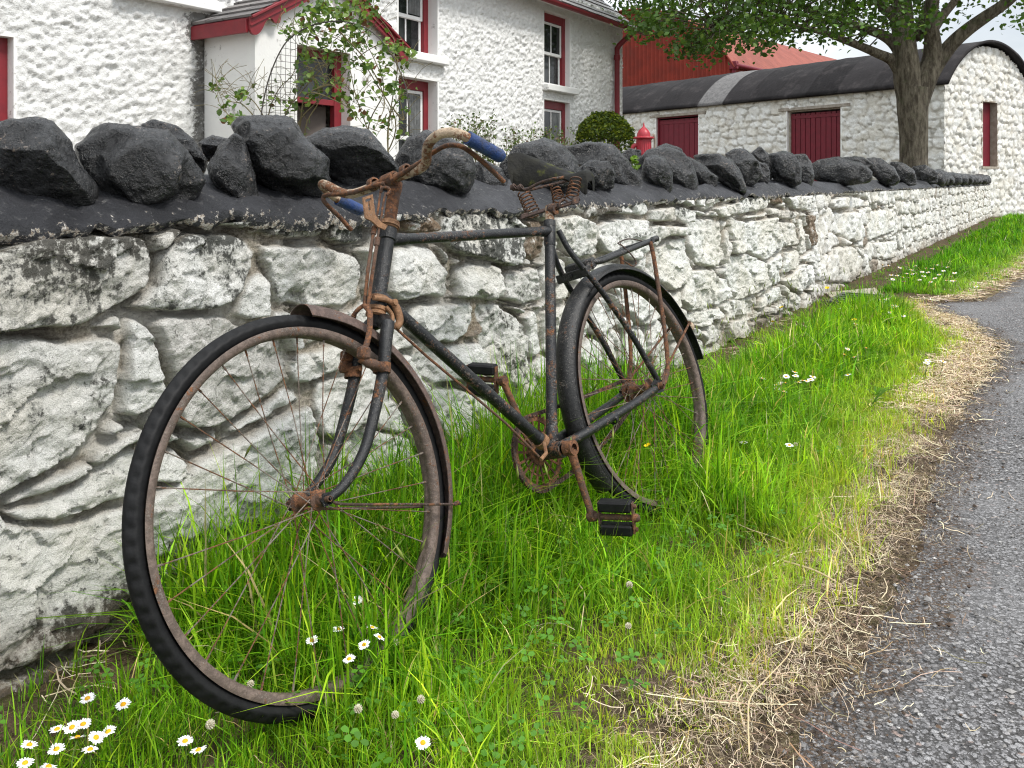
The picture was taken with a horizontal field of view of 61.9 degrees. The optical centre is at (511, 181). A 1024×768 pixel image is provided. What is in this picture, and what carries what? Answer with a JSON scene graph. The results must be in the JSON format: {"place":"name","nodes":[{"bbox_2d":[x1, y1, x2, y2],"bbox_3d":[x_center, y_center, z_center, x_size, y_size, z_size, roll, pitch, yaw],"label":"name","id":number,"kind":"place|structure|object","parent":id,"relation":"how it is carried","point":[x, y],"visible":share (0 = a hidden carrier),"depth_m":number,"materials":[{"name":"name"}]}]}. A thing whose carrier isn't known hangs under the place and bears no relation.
{"place":"outdoors","nodes":[
{"label":"outdoors","id":0,"kind":"place"},
{"bbox_2d":[0,210,1023,767],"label":"ground","id":1,"kind":"structure","parent":0,"point":[128,658],"depth_m":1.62,"materials":[{"name":"green plant"}]},
{"bbox_2d":[16,757,34,767],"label":"daisy","id":2,"kind":"object","parent":1,"relation":"on","point":[25,762],"visible":1,"depth_m":1.27,"materials":[{"name":"white plant"}]},
{"bbox_2d":[19,740,37,766],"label":"daisy","id":3,"kind":"object","parent":1,"relation":"on","point":[28,745],"visible":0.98,"depth_m":1.31,"materials":[{"name":"white plant"}]},
{"bbox_2d":[40,763,56,767],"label":"daisy","id":4,"kind":"object","parent":1,"relation":"on","point":[46,765],"visible":1,"depth_m":1.26,"materials":[{"name":"white plant"}]},
{"bbox_2d":[47,743,65,766],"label":"daisy","id":5,"kind":"object","parent":1,"relation":"on","point":[58,747],"visible":0.98,"depth_m":1.30,"materials":[{"name":"white plant"}]},
{"bbox_2d":[48,725,64,766],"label":"daisy","id":6,"kind":"object","parent":1,"relation":"on","point":[57,729],"visible":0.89,"depth_m":1.34,"materials":[{"name":"white plant"}]},
{"bbox_2d":[64,720,84,756],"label":"daisy","id":7,"kind":"object","parent":1,"relation":"on","point":[71,728],"visible":0.94,"depth_m":1.35,"materials":[{"name":"white plant"}]},
{"bbox_2d":[69,735,85,767],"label":"daisy","id":8,"kind":"object","parent":1,"relation":"on","point":[77,737],"visible":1,"depth_m":1.32,"materials":[{"name":"white plant"}]},
{"bbox_2d":[76,718,90,766],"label":"daisy","id":9,"kind":"object","parent":1,"relation":"on","point":[83,724],"visible":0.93,"depth_m":1.36,"materials":[{"name":"white plant"}]},
{"bbox_2d":[79,692,95,727],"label":"daisy","id":10,"kind":"object","parent":1,"relation":"on","point":[90,697],"visible":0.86,"depth_m":1.43,"materials":[{"name":"white plant"}]},
{"bbox_2d":[81,745,98,767],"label":"daisy","id":11,"kind":"object","parent":1,"relation":"on","point":[90,749],"visible":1,"depth_m":1.30,"materials":[{"name":"white plant"}]},
{"bbox_2d":[80,731,103,767],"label":"daisy","id":12,"kind":"object","parent":1,"relation":"on","point":[95,737],"visible":0.91,"depth_m":1.33,"materials":[{"name":"white plant"}]},
{"bbox_2d":[101,725,117,767],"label":"daisy","id":13,"kind":"object","parent":1,"relation":"on","point":[109,731],"visible":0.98,"depth_m":1.34,"materials":[{"name":"white plant"}]},
{"bbox_2d":[115,697,130,748],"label":"daisy","id":14,"kind":"object","parent":1,"relation":"on","point":[122,703],"visible":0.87,"depth_m":1.41,"materials":[{"name":"white plant"}]},
{"bbox_2d":[176,735,192,767],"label":"daisy","id":15,"kind":"object","parent":1,"relation":"on","point":[185,740],"visible":1,"depth_m":1.32,"materials":[{"name":"white plant"}]},
{"bbox_2d":[190,745,205,767],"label":"daisy","id":16,"kind":"object","parent":1,"relation":"on","point":[198,750],"visible":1,"depth_m":1.30,"materials":[{"name":"white plant"}]},
{"bbox_2d":[199,719,215,767],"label":"clover flower","id":17,"kind":"object","parent":1,"relation":"on","point":[210,724],"visible":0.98,"depth_m":1.35,"materials":[{"name":"white plant"}]},
{"bbox_2d":[247,680,254,724],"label":"clover flower","id":18,"kind":"object","parent":1,"relation":"on","point":[250,683],"visible":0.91,"depth_m":1.46,"materials":[{"name":"white plant"}]},
{"bbox_2d":[306,635,317,681],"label":"daisy","id":19,"kind":"object","parent":1,"relation":"on","point":[309,640],"visible":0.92,"depth_m":1.53,"materials":[{"name":"white plant"}]},
{"bbox_2d":[0,0,648,174],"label":"cottage","id":20,"kind":"structure","parent":1,"relation":"on","point":[76,71],"depth_m":8.57,"materials":[{"name":"paint"}]},
{"bbox_2d":[0,32,16,120],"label":"window","id":21,"kind":"structure","parent":20,"relation":"in","point":[8,41],"depth_m":6.94,"materials":[{"name":"red paint"}]},
{"bbox_2d":[146,0,221,13],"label":"window","id":22,"kind":"structure","parent":20,"relation":"in","point":[209,6],"depth_m":8.27,"materials":[{"name":"white paint"}]},
{"bbox_2d":[396,73,438,152],"bbox_3d":[-1.334,-0.642,11.311,0.248,1.484,0.865,0,0,33],"label":"window","id":23,"kind":"structure","parent":20,"relation":"in","point":[428,102],"depth_m":11.54,"materials":[{"name":"red paint"}]},
{"bbox_2d":[396,0,449,65],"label":"window","id":24,"kind":"structure","parent":20,"relation":"in","point":[417,20],"depth_m":11.56,"materials":[{"name":"red paint"}]},
{"bbox_2d":[542,97,570,145],"bbox_3d":[0.685,-0.636,14.356,0.178,1.473,0.918,0,0,33],"label":"window","id":25,"kind":"structure","parent":20,"relation":"in","point":[556,112],"depth_m":14.53,"materials":[{"name":"red paint"}]},
{"bbox_2d":[542,8,578,94],"bbox_3d":[0.754,-2.157,14.365,0.284,1.343,1.048,0,0,33],"label":"window","id":26,"kind":"structure","parent":20,"relation":"in","point":[556,26],"depth_m":14.52,"materials":[{"name":"red paint"}]},
{"bbox_2d":[261,20,409,135],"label":"wire arch","id":27,"kind":"structure","parent":1,"relation":"on","point":[280,87],"depth_m":7.20,"materials":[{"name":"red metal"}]},
{"bbox_2d":[194,0,432,159],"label":"climbing rose","id":28,"kind":"object","parent":27,"relation":"on","point":[325,9],"visible":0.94,"depth_m":7.43,"materials":[{"name":"green plant"}]},
{"bbox_2d":[343,654,358,702],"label":"daisy","id":29,"kind":"object","parent":1,"relation":"on","point":[348,658],"visible":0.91,"depth_m":1.48,"materials":[{"name":"white plant"}]},
{"bbox_2d":[344,704,362,765],"bbox_3d":[-0.259,0.896,1.382,0.015,0.092,0.015,9,-11,20],"label":"clover flower","id":30,"kind":"object","parent":1,"relation":"on","point":[358,709],"visible":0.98,"depth_m":1.39,"materials":[{"name":"white plant"}]},
{"bbox_2d":[353,595,366,637],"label":"daisy","id":31,"kind":"object","parent":1,"relation":"on","point":[358,602],"visible":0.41,"depth_m":1.68,"materials":[{"name":"white plant"}]},
{"bbox_2d":[358,640,377,683],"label":"daisy","id":32,"kind":"object","parent":1,"relation":"on","point":[362,645],"visible":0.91,"depth_m":1.52,"materials":[{"name":"white plant"}]},
{"bbox_2d":[352,633,383,692],"bbox_3d":[-0.269,0.879,1.533,0.023,0.131,0.022,22,-11,33],"label":"daisy","id":33,"kind":"object","parent":1,"relation":"on","point":[378,636],"visible":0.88,"depth_m":1.54,"materials":[{"name":"white plant"}]},
{"bbox_2d":[364,625,376,669],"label":"daisy","id":34,"kind":"object","parent":1,"relation":"on","point":[372,627],"visible":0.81,"depth_m":1.57,"materials":[{"name":"white plant"}]},
{"bbox_2d":[391,710,398,764],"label":"clover flower","id":35,"kind":"object","parent":1,"relation":"on","point":[395,714],"visible":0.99,"depth_m":1.37,"materials":[{"name":"white plant"}]},
{"bbox_2d":[0,115,824,697],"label":"stone wall","id":36,"kind":"structure","parent":1,"relation":"on","point":[142,265],"depth_m":2.09,"materials":[{"name":"white stone"}]},
{"bbox_2d":[630,155,640,169],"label":"weed","id":37,"kind":"object","parent":36,"relation":"on","point":[635,162],"visible":0.97,"depth_m":4.20,"materials":[{"name":"green plant"}]},
{"bbox_2d":[121,127,707,723],"bbox_3d":[-0.031,0.412,2.108,0.569,1.127,1.939,-22,-14,37],"label":"bicycle","id":38,"kind":"object","parent":1,"relation":"on","point":[181,659],"visible":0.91,"depth_m":1.85,"materials":[{"name":"metal"}]},
{"bbox_2d":[0,408,841,767],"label":"clover leaves","id":39,"kind":"object","parent":1,"relation":"on","point":[444,712],"visible":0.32,"depth_m":1.56,"materials":[{"name":"green plant"}]},
{"bbox_2d":[417,694,424,729],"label":"clover flower","id":40,"kind":"object","parent":1,"relation":"on","point":[420,699],"visible":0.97,"depth_m":1.41,"materials":[{"name":"white plant"}]},
{"bbox_2d":[415,736,430,767],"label":"daisy","id":41,"kind":"object","parent":1,"relation":"on","point":[421,742],"visible":1,"depth_m":1.31,"materials":[{"name":"white plant"}]},
{"bbox_2d":[441,109,502,164],"bbox_3d":[-0.546,-0.131,11.210,0.921,1.646,0.623,0,0,0],"label":"garden plant","id":42,"kind":"object","parent":1,"relation":"on","point":[483,129],"visible":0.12,"depth_m":11.12,"materials":[{"name":"green plant"}]},
{"bbox_2d":[492,126,531,164],"bbox_3d":[0.074,-0.047,11.892,0.648,1.477,0.651,0,0,-35],"label":"garden plant","id":43,"kind":"object","parent":1,"relation":"on","point":[514,141],"visible":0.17,"depth_m":11.91,"materials":[{"name":"green plant"}]},
{"bbox_2d":[521,122,577,145],"bbox_3d":[0.550,-0.099,12.411,0.944,1.582,0.650,0,0,0],"label":"garden plant","id":44,"kind":"object","parent":1,"relation":"on","point":[552,137],"visible":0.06,"depth_m":12.32,"materials":[{"name":"green plant"}]},
{"bbox_2d":[578,583,584,631],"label":"straw stalk","id":45,"kind":"object","parent":1,"relation":"on","point":[583,608],"visible":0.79,"depth_m":1.79,"materials":[{"name":"beige plant"}]},
{"bbox_2d":[575,110,635,164],"bbox_3d":[1.547,-0.117,14.204,1.028,2.122,1.037,0,0,0],"label":"round bush","id":46,"kind":"object","parent":1,"relation":"on","point":[596,126],"visible":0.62,"depth_m":13.92,"materials":[{"name":"green plant"}]},
{"bbox_2d":[626,581,632,621],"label":"clover flower","id":47,"kind":"object","parent":1,"relation":"on","point":[628,583],"visible":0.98,"depth_m":1.81,"materials":[{"name":"white plant"}]},
{"bbox_2d":[379,384,891,738],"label":"weeds","id":48,"kind":"object","parent":1,"relation":"on","point":[880,390],"visible":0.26,"depth_m":1.94,"materials":[{"name":"green plant"}]},
{"bbox_2d":[631,123,655,155],"bbox_3d":[1.941,0.035,12.600,0.324,1.810,0.324,0,0,45],"label":"water pump","id":49,"kind":"object","parent":1,"relation":"on","point":[643,138],"visible":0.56,"depth_m":12.52,"materials":[{"name":"red paint"}]},
{"bbox_2d":[644,443,669,489],"bbox_3d":[0.431,0.844,2.480,0.023,0.176,0.022,-26,1,-12],"label":"buttercup","id":50,"kind":"object","parent":1,"relation":"on","point":[648,444],"visible":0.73,"depth_m":2.48,"materials":[{"name":"yellow plant"}]},
{"bbox_2d":[618,8,836,86],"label":"hay barn","id":51,"kind":"structure","parent":1,"relation":"on","point":[648,63],"depth_m":45.07,"materials":[{"name":"red paint"}]},
{"bbox_2d":[737,523,785,542],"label":"straw stalk","id":52,"kind":"object","parent":1,"relation":"on","point":[759,532],"visible":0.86,"depth_m":2.19,"materials":[{"name":"beige plant"}]},
{"bbox_2d":[548,259,1023,767],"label":"dirt","id":53,"kind":"structure","parent":1,"relation":"on","point":[795,739],"depth_m":1.69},
{"bbox_2d":[12,252,1023,767],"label":"straw","id":54,"kind":"object","parent":53,"relation":"on","point":[962,360],"visible":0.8,"depth_m":2.01,"materials":[{"name":"beige plant"}]},
{"bbox_2d":[747,639,794,754],"bbox_3d":[0.457,0.905,1.530,0.033,0.012,0.386,0,0,29],"label":"straw stalk","id":55,"kind":"object","parent":54,"relation":"on","point":[753,693],"visible":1,"depth_m":1.49,"materials":[{"name":"beige plant"}]},
{"bbox_2d":[784,560,842,586],"bbox_3d":[0.696,0.905,1.980,0.006,0.015,0.158,0,0,-35],"label":"straw stalk","id":56,"kind":"object","parent":54,"relation":"on","point":[803,566],"visible":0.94,"depth_m":1.98,"materials":[{"name":"beige plant"}]},
{"bbox_2d":[625,622,631,668],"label":"clover flower","id":57,"kind":"object","parent":53,"relation":"on","point":[628,626],"visible":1,"depth_m":1.64,"materials":[{"name":"white plant"}]},
{"bbox_2d":[600,0,1023,179],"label":"tree","id":58,"kind":"object","parent":1,"relation":"on","point":[915,79],"visible":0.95,"depth_m":14.56,"materials":[{"name":"green plant"}]},
{"bbox_2d":[825,292,895,305],"bbox_3d":[2.661,0.900,6.495,0.400,0.040,0.600,0,0,33],"label":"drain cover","id":59,"kind":"object","parent":1,"relation":"on","point":[839,295],"visible":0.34,"depth_m":6.53,"materials":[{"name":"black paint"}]},
{"bbox_2d":[812,156,991,295],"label":"stone wall","id":60,"kind":"structure","parent":1,"relation":"on","point":[892,213],"depth_m":9.62,"materials":[{"name":"white stone"}]},
{"bbox_2d":[604,0,1023,60],"label":"sky","id":61,"kind":"structure","parent":0,"point":[1010,36],"materials":[{"name":"white"}]},
{"bbox_2d":[622,40,1023,216],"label":"stone barn","id":62,"kind":"structure","parent":0,"point":[816,111],"depth_m":23.93,"materials":[{"name":"stone"}]},
{"bbox_2d":[649,111,705,158],"bbox_3d":[5.635,-0.650,28.869,0.250,3.280,2.511,0,0,-36],"label":"door","id":63,"kind":"structure","parent":62,"relation":"in","point":[682,133],"depth_m":28.78,"materials":[{"name":"red paint"}]},
{"bbox_2d":[778,103,850,180],"bbox_3d":[8.739,-0.590,24.597,0.250,3.160,2.355,0,0,-36],"label":"door","id":64,"kind":"structure","parent":62,"relation":"in","point":[817,135],"depth_m":24.62,"materials":[{"name":"red paint"}]},
{"bbox_2d":[826,288,938,308],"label":"path","id":65,"kind":"structure","parent":0,"point":[856,291],"depth_m":7.25,"materials":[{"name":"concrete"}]},
{"bbox_2d":[794,277,1023,767],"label":"road","id":66,"kind":"structure","parent":0,"point":[975,707],"depth_m":1.79,"materials":[{"name":"grey asphalt"}]},
{"bbox_2d":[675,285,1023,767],"bbox_3d":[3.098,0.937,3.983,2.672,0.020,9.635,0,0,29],"label":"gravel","id":67,"kind":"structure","parent":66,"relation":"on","point":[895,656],"depth_m":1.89,"materials":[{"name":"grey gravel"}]}
]}

